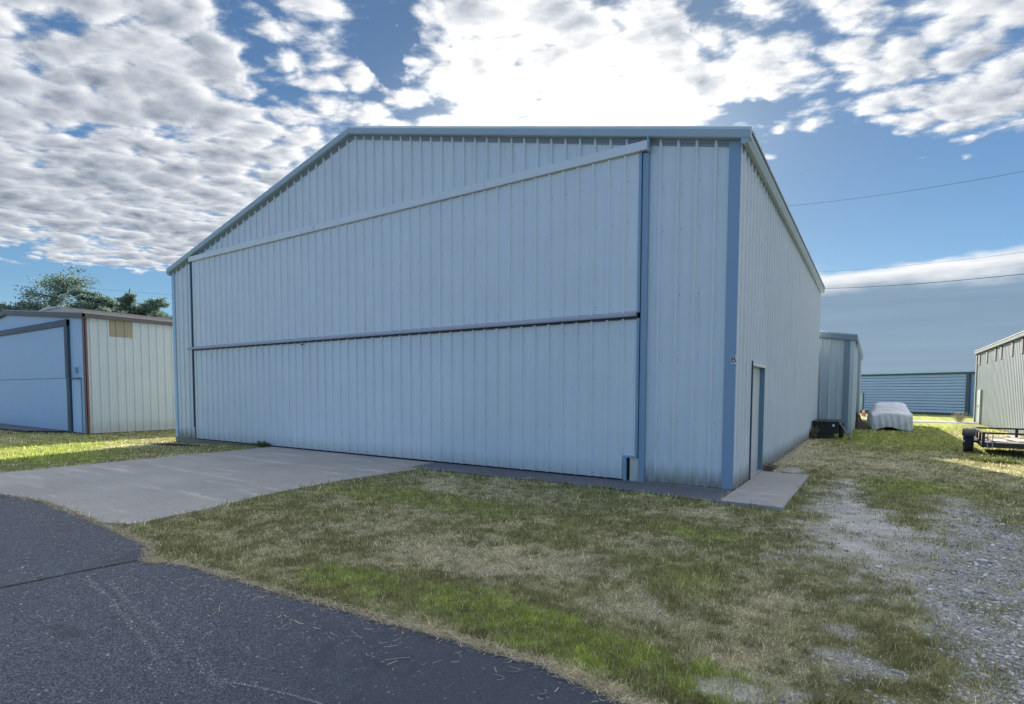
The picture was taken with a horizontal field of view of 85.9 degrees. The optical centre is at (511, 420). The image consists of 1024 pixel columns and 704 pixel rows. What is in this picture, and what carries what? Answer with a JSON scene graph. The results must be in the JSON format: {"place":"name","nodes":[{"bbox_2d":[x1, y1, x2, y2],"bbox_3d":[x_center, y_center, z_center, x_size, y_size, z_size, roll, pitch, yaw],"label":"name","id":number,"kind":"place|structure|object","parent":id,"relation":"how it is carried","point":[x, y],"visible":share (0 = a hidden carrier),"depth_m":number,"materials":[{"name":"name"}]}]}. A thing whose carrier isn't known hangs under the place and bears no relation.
{"place":"outdoors","nodes":[
{"label":"outdoors","id":0,"kind":"place"},
{"bbox_2d":[0,447,432,525],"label":"driveway","id":1,"kind":"structure","parent":0,"point":[151,489],"depth_m":9.91,"materials":[{"name":"concrete"}]},
{"bbox_2d":[252,440,270,446],"bbox_3d":[-7.151,0.681,15.781,0.578,0.213,0.529,2,4,33],"label":"weed","id":2,"kind":"object","parent":1,"relation":"on","point":[264,444],"visible":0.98,"depth_m":15.71,"materials":[{"name":"green plant"}]},
{"bbox_2d":[0,495,624,703],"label":"road","id":3,"kind":"structure","parent":0,"point":[46,661],"depth_m":3.47,"materials":[{"name":"grey asphalt"}]},
{"bbox_2d":[1,559,139,586],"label":"road joint","id":4,"kind":"object","parent":3,"relation":"on","point":[67,573],"visible":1,"depth_m":4.78,"materials":[{"name":"black asphalt"}]},
{"bbox_2d":[0,555,566,703],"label":"grit","id":5,"kind":"object","parent":3,"relation":"on","point":[119,610],"visible":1,"depth_m":3.78,"materials":[{"name":"gravel"}]},
{"bbox_2d":[9,495,667,703],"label":"loose straw","id":6,"kind":"object","parent":3,"relation":"on","point":[432,630],"visible":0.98,"depth_m":3.83,"materials":[{"name":"beige plant"}]},
{"bbox_2d":[0,412,1023,703],"bbox_3d":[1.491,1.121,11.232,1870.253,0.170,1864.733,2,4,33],"label":"ground","id":7,"kind":"structure","parent":0,"point":[858,516],"depth_m":5.31,"materials":[{"name":"green plant"}]},
{"bbox_2d":[0,302,15,311],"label":"tree","id":8,"kind":"object","parent":7,"relation":"on","point":[1,309],"visible":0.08,"depth_m":43.16,"materials":[{"name":"green plant"}]},
{"bbox_2d":[1,297,50,310],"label":"tree","id":9,"kind":"object","parent":7,"relation":"on","point":[28,306],"visible":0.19,"depth_m":44.05,"materials":[{"name":"green plant"}]},
{"bbox_2d":[0,423,67,430],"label":"side apron","id":10,"kind":"object","parent":7,"relation":"on","point":[15,427],"visible":1,"depth_m":24.00,"materials":[{"name":"grey concrete"}]},
{"bbox_2d":[9,266,107,306],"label":"tree","id":11,"kind":"object","parent":7,"relation":"on","point":[62,284],"visible":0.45,"depth_m":46.69,"materials":[{"name":"green plant"}]},
{"bbox_2d":[0,307,175,433],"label":"hangar","id":12,"kind":"structure","parent":7,"relation":"on","point":[79,370],"depth_m":23.40,"materials":[{"name":"blue paint"}]},
{"bbox_2d":[0,326,64,379],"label":"upper door leaf","id":13,"kind":"structure","parent":12,"relation":"in","point":[39,354],"depth_m":24.69,"materials":[{"name":"blue paint"}]},
{"bbox_2d":[0,379,67,429],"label":"lower door leaf","id":14,"kind":"structure","parent":12,"relation":"in","point":[42,403],"depth_m":24.84,"materials":[{"name":"blue paint"}]},
{"bbox_2d":[72,379,81,432],"bbox_3d":[-17.689,-0.593,22.352,0.840,2.160,0.025,2,4,33],"label":"entry door","id":15,"kind":"structure","parent":12,"relation":"in","point":[76,396],"depth_m":22.34,"materials":[{"name":"paint"}]},
{"bbox_2d":[64,287,115,311],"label":"tree","id":16,"kind":"object","parent":7,"relation":"on","point":[90,300],"visible":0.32,"depth_m":45.19,"materials":[{"name":"green plant"}]},
{"bbox_2d":[102,294,129,313],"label":"tree","id":17,"kind":"object","parent":7,"relation":"on","point":[113,305],"visible":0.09,"depth_m":51.44,"materials":[{"name":"green plant"}]},
{"bbox_2d":[114,289,154,315],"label":"tree","id":18,"kind":"object","parent":7,"relation":"on","point":[126,300],"visible":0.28,"depth_m":48.83,"materials":[{"name":"green plant"}]},
{"bbox_2d":[128,297,171,317],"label":"tree","id":19,"kind":"object","parent":7,"relation":"on","point":[151,307],"visible":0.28,"depth_m":49.32,"materials":[{"name":"green plant"}]},
{"bbox_2d":[166,126,824,490],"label":"aircraft hangar","id":20,"kind":"structure","parent":7,"relation":"on","point":[604,302],"depth_m":11.45,"materials":[{"name":"white paint"}]},
{"bbox_2d":[192,152,642,346],"bbox_3d":[-4.054,-3.503,13.705,15.085,2.740,0.079,2,4,33],"label":"upper door leaf","id":21,"kind":"structure","parent":20,"relation":"in","point":[567,243],"depth_m":11.90,"materials":[{"name":"white metal"}]},
{"bbox_2d":[194,318,640,480],"bbox_3d":[-4.082,-0.592,13.827,15.090,2.888,0.166,2,4,33],"label":"lower door leaf","id":22,"kind":"structure","parent":20,"relation":"in","point":[563,398],"depth_m":12.08,"materials":[{"name":"white metal"}]},
{"bbox_2d":[731,356,735,363],"bbox_3d":[3.563,-0.972,8.843,0.080,0.124,0.015,2,4,33],"label":"letter sign","id":23,"kind":"object","parent":20,"relation":"attached to","point":[733,359],"visible":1,"depth_m":8.84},
{"bbox_2d":[748,361,765,479],"bbox_3d":[4.583,-0.024,10.451,0.192,2.142,1.375,2,4,33],"label":"side door","id":24,"kind":"structure","parent":20,"relation":"in","point":[757,370],"depth_m":10.76,"materials":[{"name":"white metal"}]},
{"bbox_2d":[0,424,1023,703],"bbox_3d":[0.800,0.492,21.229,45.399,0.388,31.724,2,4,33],"label":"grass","id":25,"kind":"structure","parent":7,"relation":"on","point":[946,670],"depth_m":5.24,"materials":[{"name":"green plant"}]},
{"bbox_2d":[414,462,732,503],"bbox_3d":[0.671,1.093,10.238,6.424,0.050,1.123,2,4,33],"label":"apron strip","id":26,"kind":"object","parent":7,"relation":"on","point":[713,495],"visible":0.72,"depth_m":9.80,"materials":[{"name":"grey concrete"}]},
{"bbox_2d":[720,471,808,510],"bbox_3d":[4.355,1.153,9.260,0.853,0.090,3.590,2,4,33],"label":"concrete pad","id":27,"kind":"object","parent":7,"relation":"on","point":[765,490],"depth_m":8.75,"materials":[{"name":"concrete"}]},
{"bbox_2d":[763,461,778,471],"bbox_3d":[5.235,0.947,11.188,0.405,0.197,0.338,-1,3,-25],"label":"weed","id":28,"kind":"object","parent":7,"relation":"on","point":[768,468],"visible":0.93,"depth_m":11.17,"materials":[{"name":"brown plant"}]},
{"bbox_2d":[781,468,803,473],"bbox_3d":[5.747,1.046,11.234,0.367,0.050,0.872,2,4,33],"label":"paving stone","id":29,"kind":"object","parent":7,"relation":"on","point":[794,470],"visible":0.78,"depth_m":11.19,"materials":[{"name":"concrete"}]},
{"bbox_2d":[809,425,819,438],"bbox_3d":[10.464,0.397,19.173,0.475,0.505,0.452,2,4,33],"label":"weed","id":30,"kind":"object","parent":7,"relation":"on","point":[813,433],"visible":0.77,"depth_m":19.10,"materials":[{"name":"brown plant"}]},
{"bbox_2d":[812,419,844,436],"bbox_3d":[11.651,0.298,20.173,0.970,0.600,1.950,2,4,33],"label":"box trailer","id":31,"kind":"object","parent":7,"relation":"on","point":[829,427],"visible":0.83,"depth_m":19.47,"materials":[{"name":"black paint"}]},
{"bbox_2d":[817,330,862,433],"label":"white hangar","id":32,"kind":"structure","parent":7,"relation":"on","point":[839,370],"depth_m":21.92,"materials":[{"name":"metal"}]},
{"bbox_2d":[853,346,857,429],"bbox_3d":[15.039,-1.394,24.095,0.086,3.500,2.800,2,4,33],"label":"sliding door","id":33,"kind":"structure","parent":32,"relation":"in","point":[856,349],"depth_m":23.18,"materials":[{"name":"metal"}]},
{"bbox_2d":[856,351,860,423],"bbox_3d":[17.159,-1.550,27.246,0.086,3.500,3.200,2,4,33],"label":"sliding door","id":34,"kind":"structure","parent":32,"relation":"in","point":[859,355],"depth_m":26.05,"materials":[{"name":"metal"}]},
{"bbox_2d":[859,359,861,413],"bbox_3d":[19.486,-1.728,30.857,0.086,3.500,3.800,2,4,33],"label":"sliding door","id":35,"kind":"structure","parent":32,"relation":"in","point":[861,359],"depth_m":31.36,"materials":[{"name":"metal"}]},
{"bbox_2d":[839,423,851,439],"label":"metal ramp","id":36,"kind":"structure","parent":7,"relation":"on","point":[845,431],"depth_m":19.00,"materials":[{"name":"metal"}]},
{"bbox_2d":[855,421,865,428],"bbox_3d":[15.623,0.218,24.629,0.350,0.330,0.400,1,3,21],"label":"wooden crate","id":37,"kind":"object","parent":7,"relation":"on","point":[860,425],"visible":0.98,"depth_m":24.48,"materials":[{"name":"brown wood"}]},
{"bbox_2d":[867,402,912,430],"bbox_3d":[17.558,-0.254,25.607,1.650,1.188,4.424,2,3,31],"label":"covered car","id":38,"kind":"object","parent":7,"relation":"on","point":[897,415],"visible":1,"depth_m":24.03,"materials":[{"name":"grey fabric"}]},
{"bbox_2d":[860,370,974,415],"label":"blue hangar","id":39,"kind":"structure","parent":7,"relation":"on","point":[942,392],"depth_m":42.50,"materials":[{"name":"paint"}]},
{"bbox_2d":[860,374,965,412],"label":"horizontal board door","id":40,"kind":"structure","parent":39,"relation":"in","point":[947,393],"depth_m":42.63,"materials":[{"name":"blue paint"}]},
{"bbox_2d":[862,419,976,423],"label":"lane","id":41,"kind":"structure","parent":7,"relation":"on","point":[930,421],"depth_m":31.24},
{"bbox_2d":[951,411,965,421],"bbox_3d":[25.112,-0.246,30.824,0.830,0.693,0.824,0,3,-11],"label":"shrub","id":42,"kind":"object","parent":7,"relation":"on","point":[961,418],"visible":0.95,"depth_m":30.76,"materials":[{"name":"beige plant"}]},
{"bbox_2d":[960,453,1012,461],"bbox_3d":[11.346,0.892,13.148,0.980,0.211,0.971,2,4,33],"label":"weed","id":43,"kind":"object","parent":7,"relation":"on","point":[987,458],"visible":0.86,"depth_m":13.09,"materials":[{"name":"green plant"}]},
{"bbox_2d":[962,427,1023,451],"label":"flatbed trailer","id":44,"kind":"object","parent":7,"relation":"on","point":[970,436],"visible":0.98,"depth_m":14.99,"materials":[{"name":"black paint"}]},
{"bbox_2d":[988,438,1006,441],"bbox_3d":[12.764,0.534,14.452,0.340,0.030,0.500,6,8,36],"label":"board","id":45,"kind":"object","parent":44,"relation":"on","point":[997,440],"visible":0.92,"depth_m":14.35,"materials":[{"name":"white wood"}]},
{"bbox_2d":[1004,438,1023,441],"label":"board","id":46,"kind":"object","parent":44,"relation":"on","point":[1017,440],"visible":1,"depth_m":14.55,"materials":[{"name":"white wood"}]},
{"bbox_2d":[973,331,1023,435],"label":"grey hangar","id":47,"kind":"structure","parent":7,"relation":"on","point":[999,389],"depth_m":24.52,"materials":[{"name":"metal"}]},
{"bbox_2d":[976,390,978,422],"bbox_3d":[25.048,-0.740,29.507,0.046,1.750,0.830,2,4,33],"label":"entry door","id":48,"kind":"structure","parent":47,"relation":"in","point":[977,390],"depth_m":29.63,"materials":[{"name":"metal"}]},
{"bbox_2d":[991,456,1023,463],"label":"weed","id":49,"kind":"object","parent":7,"relation":"on","point":[1011,461],"visible":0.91,"depth_m":12.69,"materials":[{"name":"green plant"}]},
{"bbox_2d":[0,0,1023,372],"label":"sky","id":50,"kind":"structure","parent":0,"point":[131,131],"materials":[{"name":"blue"}]},
{"bbox_2d":[719,471,1023,703],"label":"gravel","id":51,"kind":"structure","parent":0,"point":[964,591],"depth_m":4.22,"materials":[{"name":"grey gravel"}]},
{"bbox_2d":[792,171,1023,205],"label":"overhead wire","id":52,"kind":"object","parent":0,"point":[911,190],"visible":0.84,"depth_m":39.91,"materials":[{"name":"black paint"}]},
{"bbox_2d":[825,274,1021,288],"bbox_3d":[30.216,-11.041,43.665,0.040,3.888,27.382,0,3,-5],"label":"overhead wire","id":53,"kind":"object","parent":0,"point":[930,282],"visible":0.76,"depth_m":39.84,"materials":[{"name":"black paint"}]},
{"bbox_2d":[826,252,1022,271],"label":"overhead wire","id":54,"kind":"object","parent":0,"point":[927,263],"visible":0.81,"depth_m":40.15,"materials":[{"name":"black paint"}]}
]}

